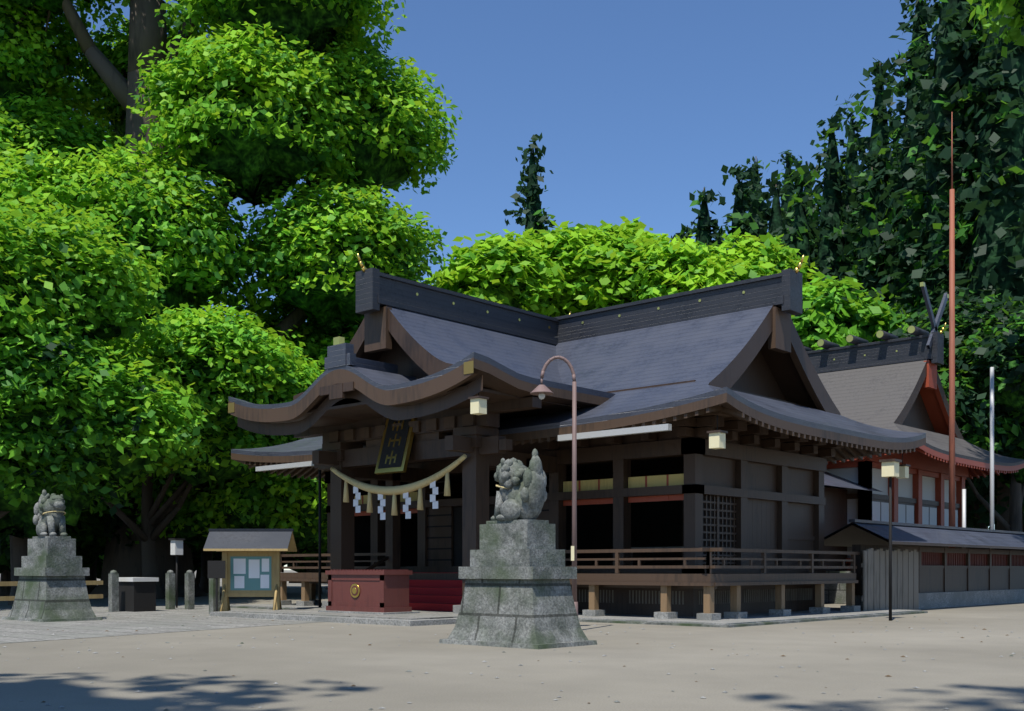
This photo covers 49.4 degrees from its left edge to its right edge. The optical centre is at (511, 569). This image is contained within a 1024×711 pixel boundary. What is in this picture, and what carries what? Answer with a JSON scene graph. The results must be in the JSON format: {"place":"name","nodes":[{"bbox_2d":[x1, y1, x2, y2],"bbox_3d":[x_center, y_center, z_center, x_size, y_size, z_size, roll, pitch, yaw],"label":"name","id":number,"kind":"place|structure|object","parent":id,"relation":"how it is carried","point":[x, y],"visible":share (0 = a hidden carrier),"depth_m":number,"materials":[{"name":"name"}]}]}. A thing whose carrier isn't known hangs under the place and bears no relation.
{"place":"outdoors","nodes":[
{"label":"outdoors","id":0,"kind":"place"},
{"bbox_2d":[0,597,316,643],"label":"plaza paving","id":1,"kind":"structure","parent":0,"point":[120,623],"depth_m":21.59,"materials":[{"name":"stone"}]},
{"bbox_2d":[0,581,102,600],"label":"fence","id":2,"kind":"object","parent":1,"relation":"on","point":[12,598],"visible":0.22,"depth_m":25.13,"materials":[{"name":"brown wood"}]},
{"bbox_2d":[2,490,102,621],"bbox_3d":[-9.594,-0.319,23.225,1.870,2.738,1.270,0,0,42],"label":"guardian lion statue","id":3,"kind":"object","parent":1,"relation":"on","point":[51,573],"visible":1,"depth_m":22.91,"materials":[{"name":"stone"}]},
{"bbox_2d":[108,538,219,613],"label":"stone posts","id":4,"kind":"object","parent":1,"relation":"on","point":[132,594],"visible":0.82,"depth_m":27.83,"materials":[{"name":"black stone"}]},
{"bbox_2d":[203,529,296,611],"bbox_3d":[-6.005,0.064,25.660,1.940,2.007,1.100,0,0,0],"label":"notice board","id":5,"kind":"object","parent":1,"relation":"on","point":[248,565],"visible":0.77,"depth_m":25.62,"materials":[{"name":"brown wood"}]},
{"bbox_2d":[0,570,1023,710],"bbox_3d":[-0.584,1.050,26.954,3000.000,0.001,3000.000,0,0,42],"label":"ground","id":6,"kind":"structure","parent":0,"point":[970,671],"depth_m":11.82,"materials":[{"name":"beige sand"}]},
{"bbox_2d":[0,491,139,595],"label":"tree","id":7,"kind":"object","parent":6,"relation":"on","point":[89,532],"visible":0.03,"depth_m":42.58,"materials":[{"name":"green plant"}]},
{"bbox_2d":[85,559,96,593],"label":"tree","id":8,"kind":"object","parent":6,"relation":"on","point":[92,576],"depth_m":47.83,"materials":[{"name":"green plant"}]},
{"bbox_2d":[0,305,191,538],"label":"tree","id":9,"kind":"object","parent":6,"relation":"on","point":[34,463],"visible":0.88,"depth_m":30.02,"materials":[{"name":"green plant"}]},
{"bbox_2d":[97,555,103,578],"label":"tree","id":10,"kind":"object","parent":6,"relation":"on","point":[99,563],"depth_m":57.70,"materials":[{"name":"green plant"}]},
{"bbox_2d":[0,189,217,604],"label":"tree","id":11,"kind":"object","parent":6,"relation":"on","point":[58,265],"visible":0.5,"depth_m":31.30,"materials":[{"name":"green plant"}]},
{"bbox_2d":[191,547,221,584],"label":"tree","id":12,"kind":"object","parent":6,"relation":"on","point":[196,556],"visible":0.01,"depth_m":60.82,"materials":[{"name":"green plant"}]},
{"bbox_2d":[199,548,215,592],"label":"tree","id":13,"kind":"object","parent":6,"relation":"on","point":[206,556],"depth_m":49.67,"materials":[{"name":"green plant"}]},
{"bbox_2d":[101,296,325,598],"bbox_3d":[-12.904,-3.931,39.785,13.259,10.562,11.262,0,0,-8],"label":"tree","id":14,"kind":"object","parent":6,"relation":"on","point":[215,356],"visible":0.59,"depth_m":36.86,"materials":[{"name":"green plant"}]},
{"bbox_2d":[124,438,326,553],"bbox_3d":[-9.306,-2.565,42.236,11.151,7.829,8.688,0,0,42],"label":"tree","id":15,"kind":"object","parent":6,"relation":"on","point":[267,501],"visible":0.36,"depth_m":40.22,"materials":[{"name":"green plant"}]},
{"bbox_2d":[0,0,462,596],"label":"tree","id":16,"kind":"object","parent":6,"relation":"on","point":[264,102],"visible":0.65,"depth_m":41.28,"materials":[{"name":"green plant"}]},
{"bbox_2d":[284,557,325,572],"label":"tree","id":17,"kind":"object","parent":6,"relation":"on","point":[300,564],"visible":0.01,"depth_m":62.44,"materials":[{"name":"green plant"}]},
{"bbox_2d":[285,543,326,594],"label":"tree","id":18,"kind":"object","parent":6,"relation":"on","point":[313,550],"visible":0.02,"depth_m":45.07,"materials":[{"name":"green plant"}]},
{"bbox_2d":[3,614,1023,710],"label":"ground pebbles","id":19,"kind":"object","parent":6,"relation":"on","point":[504,651],"visible":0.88,"depth_m":13.35,"materials":[{"name":"stone"}]},
{"bbox_2d":[439,449,596,648],"bbox_3d":[0.075,-0.319,15.730,1.870,2.739,1.270,0,0,42],"label":"guardian lion statue","id":20,"kind":"object","parent":6,"relation":"on","point":[517,574],"visible":1,"depth_m":15.41,"materials":[{"name":"stone"}]},
{"bbox_2d":[503,132,555,239],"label":"cedar tree","id":21,"kind":"object","parent":6,"relation":"on","point":[532,211],"visible":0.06,"depth_m":73.63,"materials":[{"name":"green plant"}]},
{"bbox_2d":[425,226,638,317],"bbox_3d":[0.414,-7.992,57.497,13.578,18.684,11.881,0,0,-26],"label":"tree","id":22,"kind":"object","parent":6,"relation":"on","point":[520,272],"visible":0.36,"depth_m":52.85,"materials":[{"name":"green plant"}]},
{"bbox_2d":[530,356,577,615],"bbox_3d":[0.707,-1.299,18.952,0.806,4.698,0.399,0,0,13],"label":"lamp post","id":23,"kind":"object","parent":6,"relation":"on","point":[541,391],"visible":0.96,"depth_m":18.97,"materials":[{"name":"metal"}]},
{"bbox_2d":[210,253,927,627],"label":"shrine building","id":24,"kind":"structure","parent":6,"relation":"on","point":[716,431],"depth_m":24.67,"materials":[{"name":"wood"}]},
{"bbox_2d":[318,570,419,614],"bbox_3d":[-3.089,0.463,23.948,2.140,0.925,1.020,0,0,42],"label":"offering box","id":25,"kind":"object","parent":24,"relation":"on","point":[383,592],"visible":1,"depth_m":23.48,"materials":[{"name":"wood"}]},
{"bbox_2d":[523,216,717,316],"bbox_3d":[4.856,-8.833,59.657,14.755,20.366,13.917,0,0,42],"label":"tree","id":26,"kind":"object","parent":6,"relation":"on","point":[605,236],"visible":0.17,"depth_m":54.38,"materials":[{"name":"green plant"}]},
{"bbox_2d":[670,225,692,243],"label":"cedar tree","id":27,"kind":"object","parent":6,"relation":"on","point":[687,229],"visible":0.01,"depth_m":77.57,"materials":[{"name":"green plant"}]},
{"bbox_2d":[576,227,817,311],"bbox_3d":[8.922,-8.141,59.252,14.391,18.981,15.820,0,0,9],"label":"tree","id":28,"kind":"object","parent":6,"relation":"on","point":[746,258],"visible":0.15,"depth_m":53.41,"materials":[{"name":"green plant"}]},
{"bbox_2d":[679,187,725,246],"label":"cedar tree","id":29,"kind":"object","parent":6,"relation":"on","point":[703,230],"visible":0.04,"depth_m":69.59,"materials":[{"name":"green plant"}]},
{"bbox_2d":[713,229,727,243],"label":"cedar tree","id":30,"kind":"object","parent":6,"relation":"on","point":[720,240],"visible":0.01,"depth_m":83.82,"materials":[{"name":"green plant"}]},
{"bbox_2d":[712,164,767,250],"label":"cedar tree","id":31,"kind":"object","parent":6,"relation":"on","point":[738,216],"visible":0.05,"depth_m":69.56,"materials":[{"name":"green plant"}]},
{"bbox_2d":[726,156,781,236],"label":"cedar tree","id":32,"kind":"object","parent":6,"relation":"on","point":[755,166],"visible":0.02,"depth_m":75.65,"materials":[{"name":"green plant"}]},
{"bbox_2d":[754,170,792,246],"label":"cedar tree","id":33,"kind":"object","parent":6,"relation":"on","point":[774,215],"visible":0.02,"depth_m":71.88,"materials":[{"name":"green plant"}]},
{"bbox_2d":[766,150,802,245],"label":"cedar tree","id":34,"kind":"object","parent":6,"relation":"on","point":[789,161],"visible":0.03,"depth_m":87.78,"materials":[{"name":"green plant"}]},
{"bbox_2d":[771,163,835,287],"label":"cedar tree","id":35,"kind":"object","parent":6,"relation":"on","point":[801,227],"visible":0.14,"depth_m":65.60,"materials":[{"name":"green plant"}]},
{"bbox_2d":[784,160,823,262],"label":"cedar tree","id":36,"kind":"object","parent":6,"relation":"on","point":[789,213],"visible":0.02,"depth_m":77.68,"materials":[{"name":"green plant"}]},
{"bbox_2d":[807,115,861,290],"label":"cedar tree","id":37,"kind":"object","parent":6,"relation":"on","point":[831,243],"visible":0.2,"depth_m":69.52,"materials":[{"name":"green plant"}]},
{"bbox_2d":[816,93,867,270],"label":"cedar tree","id":38,"kind":"object","parent":6,"relation":"on","point":[853,126],"visible":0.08,"depth_m":73.72,"materials":[{"name":"green plant"}]},
{"bbox_2d":[791,271,917,350],"bbox_3d":[15.821,-6.600,56.308,13.059,15.900,12.492,0,0,42],"label":"tree","id":39,"kind":"object","parent":6,"relation":"on","point":[837,312],"visible":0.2,"depth_m":51.12,"materials":[{"name":"green plant"}]},
{"bbox_2d":[838,163,894,304],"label":"cedar tree","id":40,"kind":"object","parent":6,"relation":"on","point":[865,274],"visible":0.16,"depth_m":61.55,"materials":[{"name":"green plant"}]},
{"bbox_2d":[838,57,902,280],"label":"cedar tree","id":41,"kind":"object","parent":6,"relation":"on","point":[874,143],"visible":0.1,"depth_m":67.70,"materials":[{"name":"green plant"}]},
{"bbox_2d":[861,548,918,610],"bbox_3d":[9.380,0.255,27.550,0.092,1.530,3.220,0,0,42],"label":"plank fence","id":42,"kind":"object","parent":6,"relation":"on","point":[905,577],"visible":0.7,"depth_m":27.35,"materials":[{"name":"grey wood"}]},
{"bbox_2d":[879,459,901,620],"bbox_3d":[7.760,-0.600,22.854,0.340,3.300,0.340,0,0,42],"label":"pole lantern","id":43,"kind":"object","parent":6,"relation":"on","point":[890,468],"visible":1,"depth_m":22.82,"materials":[{"name":"black"}]},
{"bbox_2d":[889,120,901,161],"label":"cedar tree","id":44,"kind":"object","parent":6,"relation":"on","point":[892,142],"depth_m":69.81,"materials":[{"name":"green plant"}]},
{"bbox_2d":[860,0,938,310],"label":"cedar tree","id":45,"kind":"object","parent":6,"relation":"on","point":[898,180],"visible":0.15,"depth_m":59.66,"materials":[{"name":"green plant"}]},
{"bbox_2d":[804,282,1023,603],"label":"shrine building","id":46,"kind":"structure","parent":6,"relation":"on","point":[891,382],"depth_m":37.81,"materials":[{"name":"grey tile"}]},
{"bbox_2d":[824,519,1023,609],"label":"roofed wall","id":47,"kind":"structure","parent":6,"relation":"on","point":[977,570],"depth_m":31.26,"materials":[{"name":"wood"}]},
{"bbox_2d":[878,0,994,487],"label":"cedar tree","id":48,"kind":"object","parent":6,"relation":"on","point":[943,71],"visible":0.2,"depth_m":51.27,"materials":[{"name":"green plant"}]},
{"bbox_2d":[894,173,996,528],"bbox_3d":[22.522,-10.768,57.934,7.705,23.635,7.457,0,0,42],"label":"cedar tree","id":49,"kind":"object","parent":6,"relation":"on","point":[922,174],"visible":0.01,"depth_m":57.34,"materials":[{"name":"green plant"}]},
{"bbox_2d":[949,125,954,547],"bbox_3d":[13.029,-6.250,33.000,0.198,14.600,0.198,0,0,42],"label":"pole","id":50,"kind":"object","parent":6,"relation":"on","point":[952,359],"visible":0.79,"depth_m":32.94,"materials":[{"name":"brown metal"}]},
{"bbox_2d":[924,21,985,528],"bbox_3d":[24.291,-17.668,58.108,8.778,37.437,8.107,0,0,17],"label":"cedar tree","id":51,"kind":"object","parent":6,"relation":"on","point":[976,516],"depth_m":57.76,"materials":[{"name":"green plant"}]},
{"bbox_2d":[892,287,1023,531],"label":"tree","id":52,"kind":"object","parent":6,"relation":"on","point":[985,340],"visible":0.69,"depth_m":42.26,"materials":[{"name":"green plant"}]},
{"bbox_2d":[914,0,1023,530],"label":"cedar tree","id":53,"kind":"object","parent":6,"relation":"on","point":[994,190],"visible":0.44,"depth_m":48.83,"materials":[{"name":"green plant"}]},
{"bbox_2d":[962,367,993,549],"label":"steel poles","id":54,"kind":"object","parent":6,"relation":"on","point":[991,459],"visible":0.5,"depth_m":34.95,"materials":[{"name":"grey metal"}]},
{"bbox_2d":[967,496,989,527],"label":"cedar tree","id":55,"kind":"object","parent":6,"relation":"on","point":[971,507],"depth_m":61.78,"materials":[{"name":"green plant"}]},
{"bbox_2d":[965,475,1023,531],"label":"cedar tree","id":56,"kind":"object","parent":6,"relation":"on","point":[982,512],"visible":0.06,"depth_m":50.45,"materials":[{"name":"green plant"}]},
{"bbox_2d":[967,0,1023,57],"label":"tree","id":57,"kind":"object","parent":6,"relation":"on","point":[1013,8],"visible":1,"depth_m":33.27,"materials":[{"name":"green plant"}]},
{"bbox_2d":[44,0,994,569],"label":"sky","id":58,"kind":"structure","parent":0,"point":[638,107],"materials":[{"name":"blue"}]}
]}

